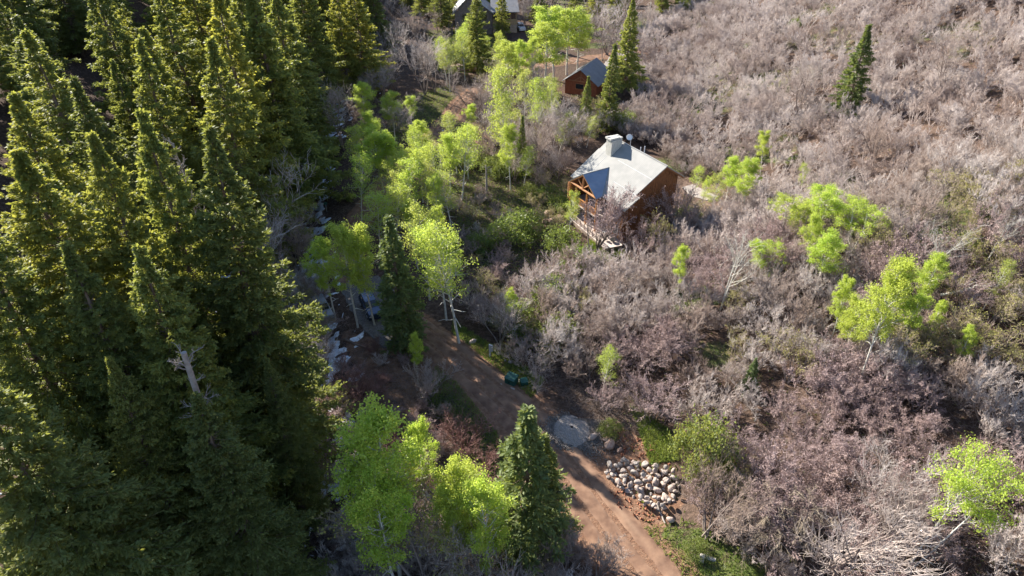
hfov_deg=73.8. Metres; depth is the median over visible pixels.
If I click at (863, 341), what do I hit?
oak brush
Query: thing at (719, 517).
oak brush
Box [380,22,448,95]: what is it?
bare tree
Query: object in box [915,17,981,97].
bare tree
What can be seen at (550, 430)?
loose gravel
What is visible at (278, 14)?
fir tree
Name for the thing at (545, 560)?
bare brush
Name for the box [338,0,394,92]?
fir tree
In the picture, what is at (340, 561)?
bare brush
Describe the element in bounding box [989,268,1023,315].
oak brush
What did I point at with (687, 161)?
bare brush
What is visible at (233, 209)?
fir tree
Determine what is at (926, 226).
oak brush
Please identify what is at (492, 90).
bare tree
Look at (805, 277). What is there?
oak brush
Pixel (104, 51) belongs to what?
fir tree
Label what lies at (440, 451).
bare brush
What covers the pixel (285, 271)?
bare brush
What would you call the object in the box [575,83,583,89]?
window
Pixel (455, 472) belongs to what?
aspen tree
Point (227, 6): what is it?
fir tree
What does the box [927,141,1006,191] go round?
oak brush
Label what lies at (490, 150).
bare tree
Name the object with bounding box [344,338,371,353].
log
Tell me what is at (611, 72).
spruce tree
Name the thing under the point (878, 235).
oak brush
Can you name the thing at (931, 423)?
oak brush
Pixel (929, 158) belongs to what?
oak brush
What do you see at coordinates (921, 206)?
oak brush
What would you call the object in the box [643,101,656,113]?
bare brush
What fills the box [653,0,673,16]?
spruce tree
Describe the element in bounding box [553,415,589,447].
gravel heap
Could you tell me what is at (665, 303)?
oak brush
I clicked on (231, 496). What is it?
fir tree
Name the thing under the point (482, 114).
bare tree
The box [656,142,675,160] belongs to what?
bare brush
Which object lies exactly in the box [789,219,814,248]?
oak brush
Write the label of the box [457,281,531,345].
bare tree
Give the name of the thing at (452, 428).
bare brush
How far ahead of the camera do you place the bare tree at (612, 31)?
178.64 m
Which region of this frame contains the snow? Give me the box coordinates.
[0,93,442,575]
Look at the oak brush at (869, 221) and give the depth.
75.02 m
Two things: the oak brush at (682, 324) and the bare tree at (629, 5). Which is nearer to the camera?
the oak brush at (682, 324)
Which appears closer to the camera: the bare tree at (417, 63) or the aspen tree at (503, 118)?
the aspen tree at (503, 118)
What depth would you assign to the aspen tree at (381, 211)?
89.71 m
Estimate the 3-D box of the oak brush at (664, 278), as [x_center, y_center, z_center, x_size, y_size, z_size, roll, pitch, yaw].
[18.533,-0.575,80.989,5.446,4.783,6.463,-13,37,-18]
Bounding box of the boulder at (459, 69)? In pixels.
[456,63,468,71]
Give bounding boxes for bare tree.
[214,145,324,292]
[273,200,323,272]
[294,318,338,381]
[312,466,518,575]
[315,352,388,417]
[317,78,352,150]
[341,358,385,404]
[344,95,367,132]
[351,67,388,100]
[351,71,367,99]
[352,95,368,122]
[362,106,400,132]
[370,28,387,59]
[372,62,396,93]
[372,92,425,130]
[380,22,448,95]
[381,41,401,73]
[381,48,402,89]
[381,101,416,141]
[383,0,395,19]
[385,14,404,59]
[394,8,429,35]
[397,5,411,28]
[401,16,422,40]
[402,357,463,400]
[406,38,419,59]
[409,31,446,92]
[412,44,430,76]
[416,460,533,575]
[420,18,434,39]
[428,3,442,33]
[432,31,458,54]
[432,65,496,114]
[436,403,499,461]
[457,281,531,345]
[462,440,502,482]
[466,116,490,142]
[469,137,497,160]
[471,73,493,92]
[473,96,505,122]
[474,84,498,114]
[474,104,500,144]
[475,72,495,94]
[478,124,502,149]
[478,128,499,153]
[480,68,502,92]
[481,80,507,99]
[481,109,509,126]
[483,59,516,82]
[495,92,523,118]
[497,117,526,148]
[503,82,519,117]
[505,81,517,105]
[506,153,530,181]
[512,0,543,25]
[512,67,531,82]
[514,125,535,156]
[515,71,543,110]
[515,73,544,105]
[515,101,581,163]
[516,123,540,147]
[518,0,530,23]
[519,338,556,392]
[520,91,549,129]
[522,114,559,167]
[525,160,553,187]
[526,61,552,96]
[526,125,552,155]
[526,127,555,147]
[533,94,556,114]
[533,147,574,176]
[534,511,587,575]
[539,139,561,179]
[549,109,565,150]
[549,147,583,170]
[550,97,594,159]
[551,101,566,129]
[558,94,580,121]
[568,114,600,140]
[569,94,607,119]
[572,182,643,249]
[574,107,612,133]
[580,0,651,54]
[587,9,617,38]
[589,27,613,60]
[594,13,610,39]
[601,0,625,29]
[603,27,625,54]
[608,29,625,52]
[609,24,619,43]
[613,0,640,12]
[613,214,672,263]
[639,182,705,241]
[641,206,676,260]
[667,434,776,544]
[675,192,712,225]
[708,436,759,503]
[713,227,765,310]
[715,480,796,574]
[774,52,830,121]
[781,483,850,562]
[786,464,994,575]
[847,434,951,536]
[851,103,929,164]
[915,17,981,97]
[917,214,991,272]
[985,213,1023,260]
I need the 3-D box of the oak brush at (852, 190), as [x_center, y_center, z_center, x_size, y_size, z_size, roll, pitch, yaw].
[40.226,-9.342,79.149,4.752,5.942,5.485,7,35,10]
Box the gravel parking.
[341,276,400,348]
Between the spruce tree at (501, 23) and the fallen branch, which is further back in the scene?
the spruce tree at (501, 23)
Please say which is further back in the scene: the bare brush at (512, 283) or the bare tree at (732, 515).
the bare brush at (512, 283)
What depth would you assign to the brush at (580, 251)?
89.51 m
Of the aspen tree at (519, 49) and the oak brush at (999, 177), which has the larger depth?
the aspen tree at (519, 49)
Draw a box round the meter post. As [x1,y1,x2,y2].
[489,344,492,356]
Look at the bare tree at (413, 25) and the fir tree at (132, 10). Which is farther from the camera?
the bare tree at (413, 25)
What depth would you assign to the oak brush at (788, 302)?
69.68 m
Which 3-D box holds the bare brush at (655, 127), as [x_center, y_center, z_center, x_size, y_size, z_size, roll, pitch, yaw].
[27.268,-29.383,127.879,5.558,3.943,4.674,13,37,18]
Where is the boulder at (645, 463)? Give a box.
[641,460,648,467]
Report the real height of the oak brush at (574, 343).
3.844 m
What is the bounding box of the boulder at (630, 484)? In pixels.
[627,481,633,488]
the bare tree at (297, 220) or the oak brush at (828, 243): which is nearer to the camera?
the oak brush at (828, 243)
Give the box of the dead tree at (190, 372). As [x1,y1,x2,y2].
[167,342,219,436]
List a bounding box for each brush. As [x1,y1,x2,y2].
[273,272,297,308]
[273,277,307,303]
[274,253,300,280]
[280,298,317,314]
[282,233,312,261]
[285,286,328,310]
[286,270,318,301]
[293,261,312,281]
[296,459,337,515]
[297,275,332,296]
[301,298,348,341]
[303,287,327,300]
[307,311,335,326]
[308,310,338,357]
[310,548,354,575]
[311,382,357,418]
[313,374,351,413]
[313,439,343,468]
[314,514,344,548]
[314,539,372,575]
[315,443,357,484]
[316,510,375,560]
[317,405,345,452]
[322,541,355,575]
[328,500,360,559]
[331,356,353,373]
[332,349,349,369]
[340,376,369,400]
[340,549,391,575]
[343,360,368,382]
[351,548,410,575]
[358,335,379,353]
[363,564,389,575]
[370,366,394,384]
[371,351,388,365]
[374,395,395,409]
[381,428,405,448]
[387,404,406,415]
[388,510,436,552]
[394,352,413,365]
[396,411,407,434]
[399,537,430,574]
[405,404,435,425]
[409,521,473,575]
[410,394,431,413]
[415,460,446,489]
[418,444,444,465]
[422,428,446,448]
[426,401,451,418]
[429,559,459,575]
[433,408,473,447]
[448,195,475,213]
[448,559,480,575]
[454,224,475,243]
[455,283,491,309]
[456,203,481,219]
[457,277,476,293]
[461,238,481,256]
[462,544,514,575]
[463,233,478,248]
[465,291,500,326]
[466,294,491,317]
[467,254,483,264]
[469,220,479,230]
[471,193,486,206]
[474,182,487,197]
[474,267,498,295]
[475,227,495,242]
[480,260,509,282]
[483,295,502,309]
[484,199,500,218]
[485,192,493,201]
[485,249,507,266]
[488,287,515,303]
[488,313,509,332]
[491,208,516,220]
[493,228,517,247]
[493,309,536,333]
[493,335,537,366]
[493,340,514,358]
[494,241,508,253]
[495,246,517,261]
[498,270,518,286]
[501,549,580,575]
[504,276,524,296]
[506,324,540,356]
[508,263,543,288]
[509,566,562,575]
[510,284,532,305]
[515,0,1023,304]
[519,286,557,318]
[519,553,572,575]
[521,321,559,344]
[522,321,538,343]
[523,192,548,210]
[527,269,580,313]
[528,308,587,358]
[530,206,557,225]
[533,221,545,235]
[533,350,558,370]
[536,306,584,360]
[538,301,592,337]
[542,286,592,323]
[544,205,555,223]
[548,275,594,312]
[549,206,567,227]
[549,334,597,367]
[553,240,600,279]
[555,519,580,561]
[561,340,608,379]
[561,538,588,565]
[562,179,568,193]
[563,320,597,353]
[566,283,597,313]
[573,310,618,352]
[573,556,596,575]
[574,288,611,323]
[574,531,633,575]
[575,292,610,319]
[575,311,602,340]
[586,372,631,413]
[589,301,622,338]
[590,288,653,331]
[591,271,632,308]
[595,302,630,350]
[596,324,651,380]
[603,111,629,130]
[604,339,620,364]
[609,265,651,306]
[614,122,630,135]
[617,294,666,338]
[618,100,633,117]
[619,121,633,136]
[621,320,683,372]
[623,371,691,422]
[624,105,652,119]
[624,119,647,140]
[625,122,654,141]
[626,115,651,132]
[626,363,666,393]
[628,329,657,352]
[630,106,646,118]
[630,294,682,331]
[633,267,665,295]
[636,280,689,312]
[637,125,662,144]
[638,111,655,120]
[639,260,689,294]
[641,110,666,133]
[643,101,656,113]
[643,119,671,134]
[646,131,668,148]
[649,314,707,362]
[651,304,708,346]
[655,111,674,120]
[656,117,679,134]
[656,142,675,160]
[657,103,676,114]
[657,121,684,138]
[658,135,679,156]
[659,118,682,129]
[665,150,684,170]
[665,265,692,289]
[666,144,691,164]
[667,304,708,345]
[668,142,690,160]
[670,129,690,142]
[670,138,690,144]
[671,265,712,297]
[672,363,750,425]
[673,123,687,137]
[673,139,696,158]
[673,349,720,396]
[675,269,728,311]
[679,160,693,175]
[680,154,701,165]
[681,468,728,523]
[682,137,698,154]
[685,251,720,279]
[686,143,709,161]
[689,158,711,177]
[690,132,701,145]
[693,295,728,329]
[694,140,723,157]
[694,264,728,294]
[694,405,769,478]
[697,147,720,170]
[697,249,742,279]
[701,279,735,303]
[711,357,749,391]
[714,240,750,270]
[715,301,751,332]
[715,500,782,562]
[717,245,768,289]
[718,265,747,294]
[719,486,797,536]
[722,277,755,322]
[722,324,753,369]
[723,243,781,276]
[724,456,761,509]
[727,334,789,370]
[728,225,763,261]
[729,270,784,309]
[732,297,777,340]
[738,429,784,474]
[739,378,766,420]
[741,470,833,559]
[743,260,789,295]
[743,453,816,514]
[745,223,780,248]
[748,421,830,508]
[751,204,801,239]
[754,238,817,275]
[754,285,784,314]
[755,274,834,329]
[756,323,833,383]
[757,537,810,575]
[758,260,814,298]
[760,378,822,434]
[761,220,798,257]
[761,240,781,270]
[761,303,827,355]
[766,558,776,575]
[770,226,804,249]
[771,478,843,534]
[775,235,833,279]
[775,456,843,515]
[776,353,851,402]
[776,416,832,455]
[784,300,836,340]
[785,484,859,551]
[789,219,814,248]
[790,383,857,432]
[793,245,826,275]
[794,254,870,313]
[797,187,846,235]
[797,434,851,484]
[798,189,865,230]
[799,219,828,237]
[800,309,860,368]
[800,353,878,405]
[803,238,848,261]
[804,326,879,388]
[807,438,899,524]
[815,408,881,461]
[817,257,844,292]
[819,214,860,238]
[825,276,852,315]
[826,196,874,233]
[826,285,873,323]
[826,334,903,379]
[826,488,901,548]
[828,376,891,429]
[835,241,900,290]
[835,558,880,575]
[837,268,883,304]
[838,245,870,282]
[840,180,883,217]
[840,188,871,216]
[840,226,888,263]
[841,364,894,407]
[843,439,889,483]
[844,508,933,575]
[845,289,881,327]
[845,319,879,356]
[849,181,902,219]
[849,217,920,261]
[852,171,897,202]
[852,398,917,450]
[853,214,885,239]
[856,449,942,516]
[860,307,946,353]
[862,178,893,211]
[864,252,903,273]
[864,341,939,408]
[864,389,913,428]
[865,254,923,301]
[865,325,927,387]
[870,228,946,286]
[872,204,894,231]
[879,165,927,193]
[880,175,915,206]
[880,309,953,366]
[882,196,936,249]
[882,416,951,470]
[884,217,960,264]
[885,179,925,220]
[886,477,986,575]
[889,363,946,412]
[892,168,946,200]
[892,210,929,246]
[893,398,949,436]
[896,451,981,516]
[897,303,948,339]
[901,138,963,191]
[904,184,952,232]
[908,318,977,370]
[909,565,960,575]
[910,178,957,210]
[912,283,960,316]
[912,348,974,387]
[913,150,952,177]
[914,143,973,190]
[917,163,963,200]
[920,264,982,300]
[922,241,976,283]
[925,351,996,416]
[926,166,995,217]
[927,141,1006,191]
[933,200,989,237]
[940,226,981,265]
[942,225,1023,279]
[942,263,1011,309]
[943,303,994,340]
[943,434,1022,487]
[944,165,998,203]
[947,298,1023,362]
[948,129,1013,170]
[952,143,985,173]
[955,189,1023,255]
[957,348,1023,426]
[964,166,1023,216]
[964,342,1023,389]
[965,154,1023,203]
[974,147,1023,186]
[977,111,1023,157]
[977,140,1011,175]
[977,401,1023,454]
[981,120,1023,157]
[982,269,1023,327]
[982,430,1023,512]
[982,513,1023,575]
[983,170,1023,221]
[983,252,1023,287]
[984,193,1023,239]
[986,226,1023,266]
[987,191,1023,242]
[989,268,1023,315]
[993,340,1023,370]
[993,388,1023,441]
[995,116,1023,165]
[995,159,1023,200]
[1000,142,1023,168]
[1006,349,1023,372]
[1007,282,1023,311]
[1013,131,1023,165]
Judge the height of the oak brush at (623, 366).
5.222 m
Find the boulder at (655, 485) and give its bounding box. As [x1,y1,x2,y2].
[652,479,658,486]
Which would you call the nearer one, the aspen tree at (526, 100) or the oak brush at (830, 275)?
the oak brush at (830, 275)
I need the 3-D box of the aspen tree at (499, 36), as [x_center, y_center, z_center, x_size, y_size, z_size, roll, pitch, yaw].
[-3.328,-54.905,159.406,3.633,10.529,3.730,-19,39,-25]
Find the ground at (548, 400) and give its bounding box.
[0,0,1023,575]
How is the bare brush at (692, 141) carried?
on the ground at (548, 400)
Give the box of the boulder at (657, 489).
[652,487,662,492]
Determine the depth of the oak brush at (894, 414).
58.95 m
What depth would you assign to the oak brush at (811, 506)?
54.22 m
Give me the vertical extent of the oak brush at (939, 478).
5.232 m
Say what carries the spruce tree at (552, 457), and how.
on the ground at (548, 400)
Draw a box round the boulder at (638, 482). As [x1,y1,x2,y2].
[634,479,642,484]
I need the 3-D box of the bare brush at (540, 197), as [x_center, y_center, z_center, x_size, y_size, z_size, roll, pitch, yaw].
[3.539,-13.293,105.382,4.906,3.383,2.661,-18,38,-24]
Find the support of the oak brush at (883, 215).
on the ground at (548, 400)
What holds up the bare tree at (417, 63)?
on the ground at (548, 400)
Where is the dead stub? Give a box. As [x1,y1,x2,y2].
[483,165,491,192]
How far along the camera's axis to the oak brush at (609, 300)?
77.99 m
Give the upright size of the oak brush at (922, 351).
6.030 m
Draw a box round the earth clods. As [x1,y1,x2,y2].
[612,432,670,521]
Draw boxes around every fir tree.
[0,0,58,112]
[0,0,81,83]
[0,41,16,92]
[0,90,119,275]
[0,146,164,487]
[0,231,133,508]
[0,385,237,575]
[2,13,108,177]
[11,38,60,140]
[16,475,166,575]
[19,28,140,195]
[25,0,88,20]
[34,0,99,58]
[36,162,130,289]
[57,240,188,533]
[64,74,191,252]
[81,130,255,392]
[84,0,194,146]
[96,5,152,119]
[97,0,146,27]
[98,0,151,61]
[105,58,160,195]
[105,355,221,575]
[111,0,142,53]
[126,242,299,566]
[130,34,209,247]
[134,107,291,428]
[138,25,205,185]
[141,0,164,53]
[141,0,182,21]
[148,0,220,114]
[150,0,220,145]
[155,302,300,536]
[161,134,214,275]
[178,0,228,90]
[178,390,336,575]
[182,125,353,482]
[189,36,313,271]
[205,0,325,238]
[210,0,245,99]
[218,0,318,189]
[233,242,312,407]
[235,0,358,224]
[239,86,303,233]
[257,0,329,121]
[260,0,315,58]
[262,356,337,546]
[266,0,346,161]
[283,0,318,24]
[287,0,349,112]
[288,30,344,157]
[314,0,333,22]
[316,0,383,38]
[324,0,355,48]
[324,0,377,100]
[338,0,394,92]
[362,0,403,52]
[397,0,413,7]
[409,0,434,17]
[426,0,455,30]
[427,0,454,18]
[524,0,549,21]
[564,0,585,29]
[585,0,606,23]
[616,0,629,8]
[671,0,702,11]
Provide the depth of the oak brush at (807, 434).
59.43 m
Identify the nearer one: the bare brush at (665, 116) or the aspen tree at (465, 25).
the bare brush at (665, 116)
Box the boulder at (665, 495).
[662,492,669,501]
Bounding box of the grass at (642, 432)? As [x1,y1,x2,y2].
[387,29,768,575]
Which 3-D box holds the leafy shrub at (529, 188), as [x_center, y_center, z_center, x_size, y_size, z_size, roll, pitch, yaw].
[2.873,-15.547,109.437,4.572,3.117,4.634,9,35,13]
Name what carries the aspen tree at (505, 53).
on the ground at (548, 400)
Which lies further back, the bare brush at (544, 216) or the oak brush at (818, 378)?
the bare brush at (544, 216)
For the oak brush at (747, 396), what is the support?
on the ground at (548, 400)
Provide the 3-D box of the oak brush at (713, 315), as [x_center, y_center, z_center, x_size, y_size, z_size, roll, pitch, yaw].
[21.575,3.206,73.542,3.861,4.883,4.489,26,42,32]
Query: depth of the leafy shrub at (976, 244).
67.97 m
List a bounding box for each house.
[448,0,518,35]
[566,134,683,250]
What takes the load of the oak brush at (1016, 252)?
on the ground at (548, 400)
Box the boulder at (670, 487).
[668,483,676,491]
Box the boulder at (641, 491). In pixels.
[638,486,644,497]
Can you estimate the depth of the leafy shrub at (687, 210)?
100.63 m
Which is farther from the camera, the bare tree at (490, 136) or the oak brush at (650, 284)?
the bare tree at (490, 136)
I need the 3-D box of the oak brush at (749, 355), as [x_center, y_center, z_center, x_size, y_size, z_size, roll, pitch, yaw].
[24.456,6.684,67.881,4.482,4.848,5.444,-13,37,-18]
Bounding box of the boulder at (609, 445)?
[604,438,614,449]
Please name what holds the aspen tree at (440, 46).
on the ground at (548, 400)
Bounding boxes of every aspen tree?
[296,234,344,319]
[322,218,370,327]
[323,391,432,575]
[336,455,419,575]
[342,123,364,176]
[342,151,382,223]
[342,221,380,325]
[347,427,394,528]
[348,81,376,127]
[351,189,397,242]
[352,124,398,192]
[358,110,380,152]
[369,155,401,213]
[371,128,399,188]
[373,179,419,237]
[379,90,403,140]
[383,166,407,227]
[386,149,417,192]
[386,155,426,235]
[389,450,419,530]
[396,126,429,186]
[397,144,417,194]
[397,197,451,300]
[399,198,424,269]
[400,413,439,510]
[403,95,417,124]
[404,218,465,320]
[407,119,431,147]
[407,331,424,381]
[408,140,434,202]
[408,215,478,343]
[413,139,462,219]
[413,158,438,213]
[416,448,488,570]
[421,173,445,231]
[422,131,436,163]
[424,167,462,230]
[426,203,445,233]
[426,480,476,574]
[429,35,450,86]
[435,110,464,173]
[436,132,462,187]
[437,40,458,91]
[439,231,463,302]
[443,36,456,74]
[443,121,489,199]
[451,33,474,80]
[453,27,471,52]
[455,466,517,575]
[456,16,474,46]
[456,124,478,178]
[461,103,478,134]
[481,36,491,57]
[482,65,520,172]
[484,38,524,100]
[492,31,505,53]
[492,94,513,145]
[495,123,521,189]
[504,287,518,320]
[509,109,522,125]
[511,39,530,91]
[513,68,533,120]
[517,144,538,185]
[523,35,543,78]
[525,3,570,77]
[525,76,549,129]
[526,20,573,88]
[541,73,562,117]
[544,80,561,129]
[553,4,594,74]
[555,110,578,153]
[558,13,604,68]
[562,186,580,236]
[585,113,598,147]
[595,341,621,398]
[671,243,691,303]
[687,165,705,194]
[699,175,715,200]
[704,171,728,206]
[718,155,744,200]
[731,156,764,210]
[747,236,788,276]
[753,130,771,172]
[766,191,818,236]
[797,162,810,189]
[797,211,826,252]
[803,182,848,224]
[806,228,848,294]
[825,194,893,260]
[827,274,856,349]
[835,292,872,361]
[851,248,922,389]
[878,281,916,341]
[896,290,935,353]
[905,431,1023,572]
[911,251,958,300]
[927,299,948,331]
[950,324,982,366]
[982,258,1018,309]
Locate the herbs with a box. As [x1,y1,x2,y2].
[440,5,1023,575]
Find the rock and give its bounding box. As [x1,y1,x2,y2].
[311,293,333,321]
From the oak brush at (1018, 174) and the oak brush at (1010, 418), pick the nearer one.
the oak brush at (1010, 418)
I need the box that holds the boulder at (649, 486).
[646,483,651,490]
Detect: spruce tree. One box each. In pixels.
[321,17,341,84]
[372,214,429,364]
[456,0,495,76]
[483,403,576,575]
[493,0,510,37]
[513,116,527,178]
[529,432,584,562]
[577,76,593,133]
[594,43,621,133]
[608,0,649,95]
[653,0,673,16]
[825,24,875,119]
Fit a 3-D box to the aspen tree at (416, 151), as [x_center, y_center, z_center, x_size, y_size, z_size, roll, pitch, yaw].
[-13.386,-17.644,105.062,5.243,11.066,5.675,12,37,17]
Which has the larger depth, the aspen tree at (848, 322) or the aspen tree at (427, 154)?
the aspen tree at (427, 154)
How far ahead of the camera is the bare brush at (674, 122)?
127.67 m
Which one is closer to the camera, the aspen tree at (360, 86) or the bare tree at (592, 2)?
the aspen tree at (360, 86)
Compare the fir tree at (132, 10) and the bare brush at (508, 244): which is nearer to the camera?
the bare brush at (508, 244)
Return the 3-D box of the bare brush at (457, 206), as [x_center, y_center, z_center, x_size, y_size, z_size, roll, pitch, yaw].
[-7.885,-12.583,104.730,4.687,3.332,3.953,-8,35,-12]
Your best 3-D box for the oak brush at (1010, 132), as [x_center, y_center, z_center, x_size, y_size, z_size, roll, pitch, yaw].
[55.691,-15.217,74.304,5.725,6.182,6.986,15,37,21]
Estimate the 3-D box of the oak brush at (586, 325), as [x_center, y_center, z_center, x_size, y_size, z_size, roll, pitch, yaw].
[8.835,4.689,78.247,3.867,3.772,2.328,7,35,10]
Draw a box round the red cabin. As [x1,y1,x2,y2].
[561,58,607,96]
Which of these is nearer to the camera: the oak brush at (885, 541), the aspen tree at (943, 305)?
the oak brush at (885, 541)
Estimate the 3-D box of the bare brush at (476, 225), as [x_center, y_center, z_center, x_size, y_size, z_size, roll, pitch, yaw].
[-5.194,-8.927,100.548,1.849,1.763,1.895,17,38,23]
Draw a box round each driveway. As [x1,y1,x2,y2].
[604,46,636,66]
[682,184,715,200]
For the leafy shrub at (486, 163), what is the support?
on the ground at (548, 400)
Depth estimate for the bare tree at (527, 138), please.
117.78 m
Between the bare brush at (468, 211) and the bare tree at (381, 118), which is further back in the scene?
the bare tree at (381, 118)
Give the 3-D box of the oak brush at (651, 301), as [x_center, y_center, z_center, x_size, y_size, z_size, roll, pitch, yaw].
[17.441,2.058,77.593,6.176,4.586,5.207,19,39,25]
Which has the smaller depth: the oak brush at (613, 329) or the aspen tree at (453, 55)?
the oak brush at (613, 329)
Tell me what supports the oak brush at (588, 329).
on the ground at (548, 400)
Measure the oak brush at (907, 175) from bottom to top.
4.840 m
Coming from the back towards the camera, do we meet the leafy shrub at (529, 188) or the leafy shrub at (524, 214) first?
the leafy shrub at (529, 188)
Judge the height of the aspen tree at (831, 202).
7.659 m
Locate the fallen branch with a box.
[654,492,665,523]
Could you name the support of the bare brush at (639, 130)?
on the ground at (548, 400)
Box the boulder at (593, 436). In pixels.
[589,433,597,440]
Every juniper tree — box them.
[666,402,748,499]
[735,357,760,398]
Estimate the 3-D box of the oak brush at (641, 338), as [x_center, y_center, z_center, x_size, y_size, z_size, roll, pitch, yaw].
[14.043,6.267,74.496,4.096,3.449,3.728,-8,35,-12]
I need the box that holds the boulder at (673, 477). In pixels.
[670,475,677,480]
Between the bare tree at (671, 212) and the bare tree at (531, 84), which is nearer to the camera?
the bare tree at (671, 212)
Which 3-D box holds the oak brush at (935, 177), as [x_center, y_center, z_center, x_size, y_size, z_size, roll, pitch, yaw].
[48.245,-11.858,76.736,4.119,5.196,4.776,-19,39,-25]
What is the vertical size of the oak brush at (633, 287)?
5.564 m
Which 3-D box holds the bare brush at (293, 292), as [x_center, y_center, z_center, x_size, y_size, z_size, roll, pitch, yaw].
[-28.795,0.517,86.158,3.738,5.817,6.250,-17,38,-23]
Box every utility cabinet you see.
[504,371,519,388]
[518,377,528,386]
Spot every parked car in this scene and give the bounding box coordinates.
[358,291,381,320]
[517,22,525,30]
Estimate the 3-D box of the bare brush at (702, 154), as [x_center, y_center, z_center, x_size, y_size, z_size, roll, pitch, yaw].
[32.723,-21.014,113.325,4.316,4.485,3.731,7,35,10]
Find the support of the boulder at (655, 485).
on the ground at (548, 400)
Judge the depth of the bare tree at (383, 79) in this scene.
144.51 m
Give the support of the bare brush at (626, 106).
on the ground at (548, 400)
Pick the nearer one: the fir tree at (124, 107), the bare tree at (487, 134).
the fir tree at (124, 107)
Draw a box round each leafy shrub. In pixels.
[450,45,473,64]
[452,147,477,168]
[464,230,499,256]
[466,146,493,167]
[478,154,507,173]
[482,212,538,250]
[486,217,518,244]
[488,158,514,181]
[498,202,547,241]
[498,294,547,335]
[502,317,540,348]
[517,180,539,201]
[533,182,561,201]
[541,218,584,256]
[544,190,580,213]
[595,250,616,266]
[596,417,623,440]
[616,108,643,134]
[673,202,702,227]
[681,534,711,564]
[788,17,801,25]
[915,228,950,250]
[946,228,988,250]
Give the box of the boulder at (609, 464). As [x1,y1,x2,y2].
[607,461,612,467]
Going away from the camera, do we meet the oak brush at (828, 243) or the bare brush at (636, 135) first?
the oak brush at (828, 243)
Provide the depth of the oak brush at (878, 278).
67.40 m
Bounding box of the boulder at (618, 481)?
[615,478,620,484]
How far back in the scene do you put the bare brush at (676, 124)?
125.74 m
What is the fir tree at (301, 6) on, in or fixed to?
on the ground at (548, 400)
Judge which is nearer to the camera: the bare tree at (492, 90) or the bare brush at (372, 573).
the bare brush at (372, 573)
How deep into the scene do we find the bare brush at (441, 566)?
52.66 m
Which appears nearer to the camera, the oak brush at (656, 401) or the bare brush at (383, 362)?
the oak brush at (656, 401)
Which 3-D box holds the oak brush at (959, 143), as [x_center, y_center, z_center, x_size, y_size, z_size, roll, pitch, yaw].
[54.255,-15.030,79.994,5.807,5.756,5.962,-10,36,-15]
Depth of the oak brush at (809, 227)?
77.94 m
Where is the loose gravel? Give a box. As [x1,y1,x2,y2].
[539,408,634,464]
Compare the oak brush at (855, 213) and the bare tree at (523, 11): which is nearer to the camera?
the oak brush at (855, 213)
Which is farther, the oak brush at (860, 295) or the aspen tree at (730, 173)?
the aspen tree at (730, 173)
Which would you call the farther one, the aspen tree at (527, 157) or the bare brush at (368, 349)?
the aspen tree at (527, 157)
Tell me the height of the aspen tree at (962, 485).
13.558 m
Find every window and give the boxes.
[511,13,515,18]
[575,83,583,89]
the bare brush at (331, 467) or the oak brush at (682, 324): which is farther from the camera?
the oak brush at (682, 324)
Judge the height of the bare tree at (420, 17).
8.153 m
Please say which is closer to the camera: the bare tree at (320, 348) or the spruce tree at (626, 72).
the bare tree at (320, 348)
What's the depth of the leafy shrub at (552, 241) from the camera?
94.44 m
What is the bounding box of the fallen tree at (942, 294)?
[940,277,993,295]
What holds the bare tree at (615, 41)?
on the ground at (548, 400)
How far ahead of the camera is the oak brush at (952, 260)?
65.78 m
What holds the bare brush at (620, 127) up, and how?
on the ground at (548, 400)
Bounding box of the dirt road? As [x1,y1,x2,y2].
[328,47,682,575]
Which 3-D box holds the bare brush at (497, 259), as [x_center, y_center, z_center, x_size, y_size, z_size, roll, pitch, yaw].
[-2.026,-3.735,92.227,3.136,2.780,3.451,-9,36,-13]
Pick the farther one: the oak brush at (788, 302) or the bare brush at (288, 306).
the bare brush at (288, 306)
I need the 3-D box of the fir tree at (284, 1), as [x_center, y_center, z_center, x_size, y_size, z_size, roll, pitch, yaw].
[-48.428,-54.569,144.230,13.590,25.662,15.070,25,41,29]
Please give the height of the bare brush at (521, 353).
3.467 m
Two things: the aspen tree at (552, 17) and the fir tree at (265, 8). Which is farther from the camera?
the aspen tree at (552, 17)
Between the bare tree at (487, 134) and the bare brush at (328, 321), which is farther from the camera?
the bare tree at (487, 134)
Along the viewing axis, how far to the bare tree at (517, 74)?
153.78 m
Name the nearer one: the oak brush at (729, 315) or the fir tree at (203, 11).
the oak brush at (729, 315)
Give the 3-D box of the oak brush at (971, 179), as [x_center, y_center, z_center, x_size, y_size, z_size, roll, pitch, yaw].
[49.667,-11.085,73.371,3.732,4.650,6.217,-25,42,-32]
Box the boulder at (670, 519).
[666,516,674,522]
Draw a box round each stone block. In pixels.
[699,553,704,562]
[705,554,715,561]
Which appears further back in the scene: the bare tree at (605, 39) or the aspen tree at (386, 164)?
the bare tree at (605, 39)
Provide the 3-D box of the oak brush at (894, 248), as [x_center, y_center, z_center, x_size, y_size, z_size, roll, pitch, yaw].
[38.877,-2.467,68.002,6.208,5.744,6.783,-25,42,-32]
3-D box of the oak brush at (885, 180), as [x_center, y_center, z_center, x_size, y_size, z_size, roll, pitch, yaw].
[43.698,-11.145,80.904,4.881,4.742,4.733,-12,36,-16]
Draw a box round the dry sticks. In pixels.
[292,0,1023,575]
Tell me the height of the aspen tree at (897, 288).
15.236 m
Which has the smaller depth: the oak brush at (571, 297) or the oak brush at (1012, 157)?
the oak brush at (1012, 157)
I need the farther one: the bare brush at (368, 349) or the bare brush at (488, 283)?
the bare brush at (488, 283)
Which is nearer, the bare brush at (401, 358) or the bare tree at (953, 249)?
the bare tree at (953, 249)
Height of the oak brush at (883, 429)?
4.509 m
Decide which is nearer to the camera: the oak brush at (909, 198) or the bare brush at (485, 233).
the oak brush at (909, 198)

